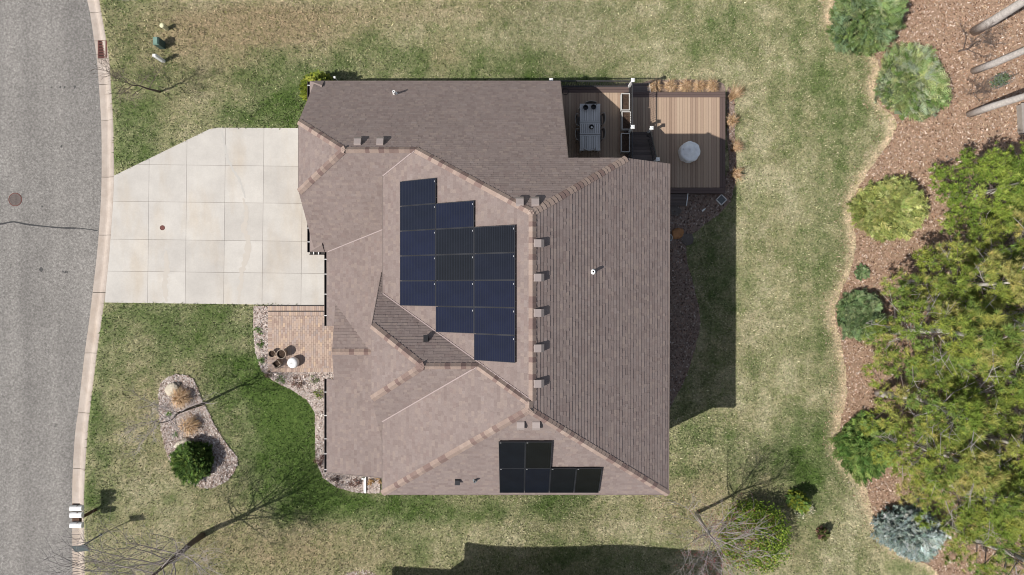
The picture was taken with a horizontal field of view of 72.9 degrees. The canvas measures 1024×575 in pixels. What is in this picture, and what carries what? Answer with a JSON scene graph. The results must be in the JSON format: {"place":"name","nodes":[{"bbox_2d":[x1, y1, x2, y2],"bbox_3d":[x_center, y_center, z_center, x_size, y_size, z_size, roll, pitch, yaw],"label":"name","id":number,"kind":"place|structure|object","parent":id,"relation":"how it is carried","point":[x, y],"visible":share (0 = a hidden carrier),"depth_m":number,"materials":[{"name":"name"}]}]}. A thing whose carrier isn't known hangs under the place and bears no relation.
{"place":"outdoors","nodes":[
{"label":"outdoors","id":0,"kind":"place"},
{"bbox_2d":[0,0,101,574],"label":"road","id":1,"kind":"structure","parent":0,"point":[46,46],"depth_m":34.48,"materials":[{"name":"grey asphalt"}]},
{"bbox_2d":[8,193,21,205],"bbox_3d":[-24.699,-4.375,34.472,0.670,0.025,0.670,0,90,0],"label":"manhole cover","id":2,"kind":"object","parent":1,"relation":"on","point":[14,199],"visible":1,"depth_m":34.46,"materials":[{"name":"metal"}]},
{"bbox_2d":[0,221,97,230],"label":"road crack seal","id":3,"kind":"object","parent":1,"relation":"on","point":[45,226],"visible":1,"depth_m":34.47,"materials":[{"name":"black asphalt"}]},
{"bbox_2d":[105,128,323,304],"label":"driveway","id":4,"kind":"structure","parent":0,"point":[176,190],"depth_m":34.39,"materials":[{"name":"concrete"}]},
{"bbox_2d":[221,131,245,197],"bbox_3d":[-13.903,-6.061,34.386,0.339,0.001,3.534,-21,90,0],"label":"driveway stain","id":5,"kind":"object","parent":4,"relation":"on","point":[230,164],"visible":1,"depth_m":34.39,"materials":[{"name":"beige concrete"}]},
{"bbox_2d":[73,0,937,574],"bbox_3d":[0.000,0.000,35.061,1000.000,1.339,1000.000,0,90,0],"label":"lawn","id":6,"kind":"structure","parent":0,"point":[893,564],"depth_m":34.76,"materials":[{"name":"green plant"}]},
{"bbox_2d":[69,503,96,527],"bbox_3d":[-20.854,10.977,33.895,0.585,1.610,1.174,0,90,0],"label":"mailbox stand","id":7,"kind":"object","parent":6,"relation":"on","point":[76,514],"visible":0.99,"depth_m":33.14,"materials":[{"name":"white paint"}]},
{"bbox_2d":[71,533,101,551],"bbox_3d":[-20.092,12.155,33.430,0.829,2.340,0.291,-7,90,0],"label":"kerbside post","id":8,"kind":"object","parent":6,"relation":"on","point":[79,548],"visible":0.77,"depth_m":32.27,"materials":[{"name":"grey metal"}]},
{"bbox_2d":[72,0,113,574],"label":"kerb","id":9,"kind":"structure","parent":6,"relation":"on","point":[96,312],"depth_m":34.47,"materials":[{"name":"concrete"}]},
{"bbox_2d":[98,40,106,57],"bbox_3d":[-20.334,-11.832,34.441,0.470,0.098,0.886,0,90,0],"label":"storm drain","id":10,"kind":"object","parent":9,"relation":"in","point":[101,51],"visible":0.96,"depth_m":34.42,"materials":[{"name":"metal"}]},
{"bbox_2d":[24,508,237,574],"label":"bare tree","id":11,"kind":"object","parent":6,"relation":"on","point":[192,542],"visible":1,"depth_m":29.02,"materials":[{"name":"grey plant"}]},
{"bbox_2d":[87,47,176,111],"bbox_3d":[-17.658,-9.968,32.382,3.882,4.255,3.310,43,90,0],"label":"bare tree","id":12,"kind":"object","parent":6,"relation":"on","point":[125,81],"visible":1,"depth_m":31.96,"materials":[{"name":"brown plant"}]},
{"bbox_2d":[153,37,165,48],"bbox_3d":[-17.319,-12.000,34.055,0.300,0.790,0.400,0,90,0],"label":"utility box","id":13,"kind":"object","parent":6,"relation":"on","point":[159,43],"visible":1,"depth_m":33.87,"materials":[{"name":"green metal"}]},
{"bbox_2d":[158,374,237,488],"bbox_3d":[-15.996,7.259,34.370,3.034,0.001,5.926,-29,90,0],"label":"tree island bed","id":14,"kind":"object","parent":6,"relation":"on","point":[198,408],"visible":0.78,"depth_m":34.37,"materials":[{"name":"beige gravel"}]},
{"bbox_2d":[115,384,216,457],"bbox_3d":[-15.276,5.825,31.446,4.473,6.111,3.337,0,90,0],"label":"bare tree","id":15,"kind":"object","parent":14,"relation":"on","point":[179,412],"visible":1,"depth_m":29.95,"materials":[{"name":"brown plant"}]},
{"bbox_2d":[165,383,178,396],"bbox_3d":[-16.777,5.016,34.261,0.642,0.446,0.688,44,90,0],"label":"boulder","id":16,"kind":"object","parent":14,"relation":"on","point":[170,387],"visible":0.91,"depth_m":34.09,"materials":[{"name":"stone"}]},
{"bbox_2d":[169,386,190,408],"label":"grass clump","id":17,"kind":"object","parent":14,"relation":"on","point":[179,398],"visible":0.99,"depth_m":33.93,"materials":[{"name":"beige plant"}]},
{"bbox_2d":[178,412,201,435],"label":"grass clump","id":18,"kind":"object","parent":14,"relation":"on","point":[190,426],"visible":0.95,"depth_m":33.98,"materials":[{"name":"beige plant"}]},
{"bbox_2d":[168,440,214,486],"bbox_3d":[-15.743,8.612,33.790,2.325,1.531,2.378,0,90,0],"label":"yew bush","id":19,"kind":"object","parent":14,"relation":"on","point":[192,462],"visible":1,"depth_m":33.55,"materials":[{"name":"green plant"}]},
{"bbox_2d":[268,306,333,371],"bbox_3d":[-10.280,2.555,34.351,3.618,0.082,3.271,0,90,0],"label":"patio","id":20,"kind":"structure","parent":6,"relation":"on","point":[312,344],"depth_m":34.33,"materials":[{"name":"beige brick"}]},
{"bbox_2d":[271,359,282,368],"bbox_3d":[-11.557,3.752,34.160,0.340,0.340,0.340,-38,90,0],"label":"square pot","id":21,"kind":"object","parent":20,"relation":"on","point":[277,363],"visible":0.96,"depth_m":34.10,"materials":[{"name":"ceramic"}]},
{"bbox_2d":[276,349,287,358],"bbox_3d":[-11.275,3.255,34.090,0.470,0.480,0.470,0,90,0],"label":"flower pot","id":22,"kind":"object","parent":20,"relation":"on","point":[281,354],"visible":1,"depth_m":33.95,"materials":[{"name":"ceramic"}]},
{"bbox_2d":[287,357,298,367],"bbox_3d":[-10.753,3.693,34.093,0.550,0.475,0.550,0,90,0],"label":"garden stool","id":23,"kind":"object","parent":20,"relation":"on","point":[292,362],"visible":1,"depth_m":33.91,"materials":[{"name":"white ceramic"}]},
{"bbox_2d":[268,305,323,311],"bbox_3d":[-10.280,1.032,34.355,3.625,0.012,0.316,0,90,0],"label":"patio edging","id":24,"kind":"object","parent":20,"relation":"on","point":[295,305],"visible":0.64,"depth_m":34.35,"materials":[{"name":"brown brick"}]},
{"bbox_2d":[252,306,379,493],"bbox_3d":[-9.727,5.589,34.370,3.205,0.001,11.178,-30,90,0],"label":"front bed","id":25,"kind":"object","parent":6,"relation":"on","point":[312,401],"visible":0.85,"depth_m":34.37,"materials":[{"name":"beige gravel"}]},
{"bbox_2d":[299,70,334,100],"bbox_3d":[-9.272,-9.527,33.251,1.848,2.530,2.072,25,90,0],"label":"arborvitae","id":26,"kind":"object","parent":6,"relation":"on","point":[316,76],"visible":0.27,"depth_m":32.81,"materials":[{"name":"green plant"}]},
{"bbox_2d":[297,81,669,495],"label":"house","id":27,"kind":"structure","parent":6,"relation":"on","point":[415,403],"depth_m":27.74,"materials":[{"name":"brown"}]},
{"bbox_2d":[400,255,435,280],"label":"solar panel","id":28,"kind":"object","parent":27,"relation":"on","point":[418,268],"visible":1,"depth_m":27.68,"materials":[{"name":"glass"}]},
{"bbox_2d":[400,204,435,230],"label":"solar panel","id":29,"kind":"object","parent":27,"relation":"on","point":[417,217],"visible":1,"depth_m":27.68,"materials":[{"name":"glass"}]},
{"bbox_2d":[400,229,435,255],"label":"solar panel","id":30,"kind":"object","parent":27,"relation":"on","point":[418,242],"visible":1,"depth_m":27.68,"materials":[{"name":"glass"}]},
{"bbox_2d":[400,281,435,305],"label":"solar panel","id":31,"kind":"object","parent":27,"relation":"on","point":[417,293],"visible":1,"depth_m":27.69,"materials":[{"name":"glass"}]},
{"bbox_2d":[400,178,436,205],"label":"solar panel","id":32,"kind":"object","parent":27,"relation":"on","point":[418,192],"visible":1,"depth_m":27.68,"materials":[{"name":"glass"}]},
{"bbox_2d":[436,227,473,254],"bbox_3d":[-2.190,-1.785,26.797,1.609,1.050,0.998,0,90,0],"label":"solar panel","id":33,"kind":"object","parent":27,"relation":"on","point":[455,241],"visible":1,"depth_m":26.73,"materials":[{"name":"glass"}]},
{"bbox_2d":[436,306,473,333],"bbox_3d":[-2.190,1.245,26.797,1.609,1.050,0.998,0,90,0],"label":"solar panel","id":34,"kind":"object","parent":27,"relation":"on","point":[455,319],"visible":1,"depth_m":26.73,"materials":[{"name":"glass"}]},
{"bbox_2d":[436,281,473,306],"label":"solar panel","id":35,"kind":"object","parent":27,"relation":"on","point":[455,293],"visible":1,"depth_m":26.73,"materials":[{"name":"glass"}]},
{"bbox_2d":[436,254,473,279],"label":"solar panel","id":36,"kind":"object","parent":27,"relation":"on","point":[456,267],"visible":1,"depth_m":26.73,"materials":[{"name":"glass"}]},
{"bbox_2d":[436,201,474,228],"bbox_3d":[-2.190,-2.795,26.797,1.609,1.050,0.998,0,90,0],"label":"solar panel","id":37,"kind":"object","parent":27,"relation":"on","point":[455,215],"visible":1,"depth_m":26.73,"materials":[{"name":"glass"}]},
{"bbox_2d":[474,280,516,307],"bbox_3d":[-0.634,0.235,25.843,1.608,1.049,0.998,0,90,0],"label":"solar panel","id":38,"kind":"object","parent":27,"relation":"on","point":[494,293],"visible":1,"depth_m":25.77,"materials":[{"name":"glass"}]},
{"bbox_2d":[474,334,516,362],"bbox_3d":[-0.634,2.255,25.843,1.608,1.049,0.998,0,90,0],"label":"solar panel","id":39,"kind":"object","parent":27,"relation":"on","point":[495,348],"visible":1,"depth_m":25.77,"materials":[{"name":"glass"}]},
{"bbox_2d":[474,225,516,253],"bbox_3d":[-0.634,-1.785,25.843,1.608,1.049,0.998,0,90,0],"label":"solar panel","id":40,"kind":"object","parent":27,"relation":"on","point":[494,239],"visible":1,"depth_m":25.77,"materials":[{"name":"glass"}]},
{"bbox_2d":[474,307,516,334],"bbox_3d":[-0.634,1.245,25.843,1.608,1.049,0.998,0,90,0],"label":"solar panel","id":41,"kind":"object","parent":27,"relation":"on","point":[492,320],"visible":1,"depth_m":25.77,"materials":[{"name":"glass"}]},
{"bbox_2d":[474,253,516,279],"bbox_3d":[-0.634,-0.775,25.843,1.608,1.049,0.998,0,90,0],"label":"solar panel","id":42,"kind":"object","parent":27,"relation":"on","point":[494,266],"visible":1,"depth_m":25.77,"materials":[{"name":"glass"}]},
{"bbox_2d":[499,441,524,467],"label":"solar panel","id":43,"kind":"object","parent":27,"relation":"attached to","point":[511,454],"visible":1,"depth_m":26.62,"materials":[{"name":"glass"}]},
{"bbox_2d":[499,468,524,492],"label":"solar panel","id":44,"kind":"object","parent":27,"relation":"attached to","point":[511,480],"visible":1,"depth_m":27.80,"materials":[{"name":"glass"}]},
{"bbox_2d":[524,468,550,492],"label":"solar panel","id":45,"kind":"object","parent":27,"relation":"attached to","point":[537,480],"visible":1,"depth_m":27.80,"materials":[{"name":"glass"}]},
{"bbox_2d":[525,441,551,467],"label":"solar panel","id":46,"kind":"object","parent":27,"relation":"attached to","point":[538,454],"visible":1,"depth_m":26.62,"materials":[{"name":"glass"}]},
{"bbox_2d":[549,468,575,492],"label":"solar panel","id":47,"kind":"object","parent":27,"relation":"attached to","point":[562,480],"visible":1,"depth_m":27.80,"materials":[{"name":"glass"}]},
{"bbox_2d":[574,468,601,492],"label":"solar panel","id":48,"kind":"object","parent":27,"relation":"attached to","point":[587,480],"visible":1,"depth_m":27.80,"materials":[{"name":"glass"}]},
{"bbox_2d":[549,78,724,205],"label":"deck","id":49,"kind":"structure","parent":6,"relation":"on","point":[665,126],"depth_m":35.15,"materials":[{"name":"brown wood"}]},
{"bbox_2d":[579,104,599,152],"bbox_3d":[3.720,-7.645,33.423,0.980,0.753,2.228,0,90,0],"label":"dining table","id":50,"kind":"object","parent":49,"relation":"on","point":[589,137],"visible":1,"depth_m":33.05,"materials":[{"name":"grey wood"}]},
{"bbox_2d":[620,133,629,152],"bbox_3d":[5.463,-6.976,33.569,0.410,0.458,0.898,0,90,0],"label":"planter box","id":51,"kind":"object","parent":49,"relation":"on","point":[624,142],"visible":1,"depth_m":33.43,"materials":[{"name":"wood"}]},
{"bbox_2d":[620,93,629,111],"bbox_3d":[5.463,-8.938,33.569,0.410,0.458,0.821,0,90,0],"label":"planter box","id":52,"kind":"object","parent":49,"relation":"on","point":[624,101],"visible":0.94,"depth_m":33.43,"materials":[{"name":"wood"}]},
{"bbox_2d":[621,111,630,130],"bbox_3d":[5.501,-8.040,33.569,0.436,0.458,0.872,0,90,0],"label":"planter box","id":53,"kind":"object","parent":49,"relation":"on","point":[625,121],"visible":0.99,"depth_m":33.43,"materials":[{"name":"wood"}]},
{"bbox_2d":[678,141,699,162],"bbox_3d":[8.921,-6.806,34.815,1.046,0.680,1.046,0,90,0],"label":"covered fire pit","id":54,"kind":"object","parent":49,"relation":"on","point":[688,151],"visible":1,"depth_m":34.60,"materials":[{"name":"fabric"}]},
{"bbox_2d":[644,79,724,91],"bbox_3d":[8.827,-10.253,35.655,4.307,0.001,0.914,0,90,0],"label":"grass bed","id":55,"kind":"object","parent":6,"relation":"on","point":[721,86],"visible":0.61,"depth_m":35.66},
{"bbox_2d":[647,75,662,91],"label":"grass clump","id":56,"kind":"object","parent":55,"relation":"on","point":[655,86],"visible":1,"depth_m":35.23,"materials":[{"name":"beige plant"}]},
{"bbox_2d":[663,78,679,91],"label":"grass clump","id":57,"kind":"object","parent":55,"relation":"on","point":[671,85],"visible":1,"depth_m":35.25,"materials":[{"name":"beige plant"}]},
{"bbox_2d":[678,77,693,91],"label":"grass clump","id":58,"kind":"object","parent":55,"relation":"on","point":[684,86],"visible":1,"depth_m":35.22,"materials":[{"name":"beige plant"}]},
{"bbox_2d":[692,78,707,91],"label":"grass clump","id":59,"kind":"object","parent":55,"relation":"on","point":[700,85],"visible":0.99,"depth_m":35.22,"materials":[{"name":"beige plant"}]},
{"bbox_2d":[704,78,721,91],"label":"grass clump","id":60,"kind":"object","parent":55,"relation":"on","point":[712,84],"visible":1,"depth_m":35.24,"materials":[{"name":"beige plant"}]},
{"bbox_2d":[669,87,736,408],"bbox_3d":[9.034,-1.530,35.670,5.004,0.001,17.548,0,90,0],"label":"bed","id":61,"kind":"object","parent":6,"relation":"on","point":[681,290],"visible":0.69,"depth_m":35.67,"materials":[{"name":"brown wood"}]},
{"bbox_2d":[671,228,683,238],"bbox_3d":[8.491,-2.772,35.617,0.678,0.310,0.608,0,90,0],"label":"boulder","id":62,"kind":"object","parent":61,"relation":"on","point":[677,233],"visible":1,"depth_m":35.49,"materials":[{"name":"orange stone"}]},
{"bbox_2d":[681,233,693,245],"bbox_3d":[9.011,-2.504,35.663,0.616,0.075,0.661,-16,90,0],"label":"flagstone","id":63,"kind":"object","parent":61,"relation":"on","point":[687,238],"visible":1,"depth_m":35.62,"materials":[{"name":"grey stone"}]},
{"bbox_2d":[716,194,726,204],"bbox_3d":[10.748,-4.505,35.605,0.415,0.130,0.415,45,90,0],"label":"window well grate","id":64,"kind":"object","parent":61,"relation":"on","point":[721,199],"visible":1,"depth_m":35.59,"materials":[{"name":"white plastic"}]},
{"bbox_2d":[725,113,739,129],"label":"grass clump","id":65,"kind":"object","parent":61,"relation":"on","point":[730,120],"visible":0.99,"depth_m":35.25,"materials":[{"name":"beige plant"}]},
{"bbox_2d":[726,84,745,100],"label":"grass clump","id":66,"kind":"object","parent":61,"relation":"on","point":[734,94],"visible":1,"depth_m":35.27,"materials":[{"name":"beige plant"}]},
{"bbox_2d":[729,137,744,152],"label":"grass clump","id":67,"kind":"object","parent":61,"relation":"on","point":[734,146],"visible":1,"depth_m":35.27,"materials":[{"name":"beige plant"}]},
{"bbox_2d":[729,165,744,182],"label":"grass clump","id":68,"kind":"object","parent":61,"relation":"on","point":[737,174],"visible":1,"depth_m":35.25,"materials":[{"name":"beige plant"}]},
{"bbox_2d":[647,488,800,574],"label":"budding tree","id":69,"kind":"object","parent":6,"relation":"on","point":[704,526],"visible":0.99,"depth_m":30.64,"materials":[{"name":"grey plant"}]},
{"bbox_2d":[715,497,793,574],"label":"leafy shrub","id":70,"kind":"object","parent":6,"relation":"on","point":[776,545],"visible":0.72,"depth_m":34.39,"materials":[{"name":"green plant"}]},
{"bbox_2d":[784,487,811,514],"bbox_3d":[14.555,10.832,35.014,1.171,1.572,1.209,0,90,0],"label":"young conifer","id":71,"kind":"object","parent":6,"relation":"on","point":[799,501],"visible":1,"depth_m":34.87,"materials":[{"name":"green plant"}]},
{"bbox_2d":[795,502,815,518],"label":"pale shrub","id":72,"kind":"object","parent":6,"relation":"on","point":[811,511],"visible":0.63,"depth_m":35.44,"materials":[{"name":"beige plant"}]},
{"bbox_2d":[815,526,830,540],"bbox_3d":[15.880,12.565,35.346,0.707,0.907,0.733,0,90,0],"label":"conifer","id":73,"kind":"object","parent":6,"relation":"on","point":[824,533],"visible":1,"depth_m":35.22,"materials":[{"name":"green plant"}]},
{"bbox_2d":[832,0,1023,574],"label":"mulch bed","id":74,"kind":"object","parent":6,"relation":"on","point":[936,12],"visible":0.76,"depth_m":35.66,"materials":[{"name":"brown wood"}]},
{"bbox_2d":[835,288,888,342],"bbox_3d":[17.733,1.396,34.998,2.608,1.812,2.752,-17,90,0],"label":"spruce shrub","id":75,"kind":"object","parent":74,"relation":"on","point":[858,310],"visible":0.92,"depth_m":34.70,"materials":[{"name":"green plant"}]},
{"bbox_2d":[854,263,869,280],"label":"seedling shrub","id":76,"kind":"object","parent":74,"relation":"on","point":[861,271],"visible":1,"depth_m":35.43,"materials":[{"name":"green plant"}]},
{"bbox_2d":[827,409,900,486],"bbox_3d":[17.964,8.125,34.845,3.427,2.128,3.365,-41,90,0],"label":"spruce shrub","id":77,"kind":"object","parent":74,"relation":"on","point":[854,449],"visible":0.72,"depth_m":34.74,"materials":[{"name":"green plant"}]},
{"bbox_2d":[825,0,908,56],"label":"spruce shrub","id":78,"kind":"object","parent":74,"relation":"on","point":[878,22],"visible":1,"depth_m":34.26,"materials":[{"name":"green plant"}]},
{"bbox_2d":[815,0,920,570],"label":"leaf litter","id":79,"kind":"object","parent":74,"relation":"on","point":[846,282],"visible":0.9,"depth_m":35.66,"materials":[{"name":"beige plant"}]},
{"bbox_2d":[846,173,930,242],"bbox_3d":[19.070,-4.025,34.797,4.236,2.337,3.594,0,90,0],"label":"spruce shrub","id":80,"kind":"object","parent":74,"relation":"on","point":[893,208],"visible":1,"depth_m":34.45,"materials":[{"name":"green plant"}]},
{"bbox_2d":[870,504,951,563],"bbox_3d":[20.075,12.432,34.652,3.954,2.466,3.013,0,90,0],"label":"blue spruce","id":81,"kind":"object","parent":74,"relation":"on","point":[898,531],"visible":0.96,"depth_m":34.31,"materials":[{"name":"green plant"}]},
{"bbox_2d":[872,39,953,121],"bbox_3d":[20.253,-10.417,34.831,3.781,2.320,4.294,0,90,0],"label":"spruce shrub","id":82,"kind":"object","parent":74,"relation":"on","point":[912,78],"visible":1,"depth_m":34.47,"materials":[{"name":"green plant"}]},
{"bbox_2d":[859,345,1000,459],"bbox_3d":[18.781,5.302,31.352,5.008,9.130,4.926,21,90,0],"label":"pine tree","id":83,"kind":"object","parent":74,"relation":"on","point":[972,411],"visible":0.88,"depth_m":29.86,"materials":[{"name":"green plant"}]},
{"bbox_2d":[869,400,1009,506],"bbox_3d":[18.977,7.264,31.552,4.866,8.697,4.334,37,90,0],"label":"pine tree","id":84,"kind":"object","parent":74,"relation":"on","point":[977,469],"visible":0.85,"depth_m":29.85,"materials":[{"name":"green plant"}]},
{"bbox_2d":[861,279,1023,385],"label":"pine tree","id":85,"kind":"object","parent":74,"relation":"on","point":[973,337],"visible":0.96,"depth_m":28.86,"materials":[{"name":"green plant"}]},
{"bbox_2d":[879,236,1023,324],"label":"pine tree","id":86,"kind":"object","parent":74,"relation":"on","point":[990,263],"visible":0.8,"depth_m":29.78,"materials":[{"name":"green plant"}]},
{"bbox_2d":[894,428,1023,547],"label":"pine tree","id":87,"kind":"object","parent":74,"relation":"on","point":[1012,503],"visible":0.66,"depth_m":29.66,"materials":[{"name":"green plant"}]},
{"bbox_2d":[911,330,1023,417],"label":"pine tree","id":88,"kind":"object","parent":74,"relation":"on","point":[1016,389],"visible":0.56,"depth_m":29.66,"materials":[{"name":"green plant"}]},
{"bbox_2d":[915,262,1023,358],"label":"pine tree","id":89,"kind":"object","parent":74,"relation":"on","point":[1014,313],"visible":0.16,"depth_m":29.97,"materials":[{"name":"green plant"}]},
{"bbox_2d":[926,139,1023,244],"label":"shrub","id":90,"kind":"object","parent":74,"relation":"on","point":[1005,188],"visible":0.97,"depth_m":31.96,"materials":[{"name":"green plant"}]},
{"bbox_2d":[928,382,1023,488],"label":"pine tree","id":91,"kind":"object","parent":74,"relation":"on","point":[1013,442],"visible":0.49,"depth_m":29.82,"materials":[{"name":"green plant"}]},
{"bbox_2d":[963,77,994,103],"bbox_3d":[23.720,-9.902,35.076,1.588,1.474,2.015,-30,90,0],"label":"bare shrub","id":92,"kind":"object","parent":74,"relation":"on","point":[981,91],"visible":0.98,"depth_m":35.06,"materials":[{"name":"brown plant"}]},
{"bbox_2d":[937,465,1023,556],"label":"pine tree","id":93,"kind":"object","parent":74,"relation":"on","point":[1013,538],"visible":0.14,"depth_m":31.53,"materials":[{"name":"green plant"}]},
{"bbox_2d":[938,196,1023,300],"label":"pine tree","id":94,"kind":"object","parent":74,"relation":"on","point":[993,237],"visible":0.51,"depth_m":31.22,"materials":[{"name":"green plant"}]},
{"bbox_2d":[939,496,1023,574],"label":"pine tree","id":95,"kind":"object","parent":74,"relation":"on","point":[1011,557],"visible":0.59,"depth_m":31.28,"materials":[{"name":"green plant"}]},
{"bbox_2d":[958,21,1007,61],"bbox_3d":[23.090,-12.340,34.276,2.622,3.063,2.015,39,90,0],"label":"bare shrub","id":96,"kind":"object","parent":74,"relation":"on","point":[978,41],"visible":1,"depth_m":34.24,"materials":[{"name":"brown plant"}]},
{"bbox_2d":[966,93,1023,117],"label":"trunk","id":97,"kind":"object","parent":74,"relation":"on","point":[992,106],"visible":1,"depth_m":33.78,"materials":[{"name":"grey plant"}]},
{"bbox_2d":[970,0,1023,35],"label":"tall pine","id":98,"kind":"object","parent":74,"relation":"on","point":[1004,13],"visible":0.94,"depth_m":33.56,"materials":[{"name":"grey plant"}]},
{"bbox_2d":[970,47,1023,74],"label":"trunk","id":99,"kind":"object","parent":74,"relation":"on","point":[996,62],"visible":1,"depth_m":33.77,"materials":[{"name":"grey plant"}]},
{"bbox_2d":[988,71,1018,89],"bbox_3d":[24.744,-10.515,35.050,0.796,1.500,0.728,0,90,0],"label":"shrub","id":100,"kind":"object","parent":74,"relation":"on","point":[1000,80],"visible":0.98,"depth_m":34.97,"materials":[{"name":"green plant"}]},
{"bbox_2d":[670,206,681,216],"bbox_3d":[8.364,-3.938,35.663,0.614,0.075,0.622,-35,90,0],"label":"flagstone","id":101,"kind":"object","parent":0,"point":[675,209],"visible":0.78,"depth_m":35.62,"materials":[{"name":"grey stone"}]},
{"bbox_2d":[1016,103,1023,133],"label":"timber platform","id":102,"kind":"structure","parent":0,"point":[1020,117],"depth_m":35.40,"materials":[{"name":"grey wood"}]},
{"label":"bed","id":103,"kind":"structure","parent":0,"visible":0},
{"bbox_2d":[347,570,374,574],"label":"chips","id":104,"kind":"object","parent":103,"relation":"on","point":[362,572],"visible":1,"depth_m":34.38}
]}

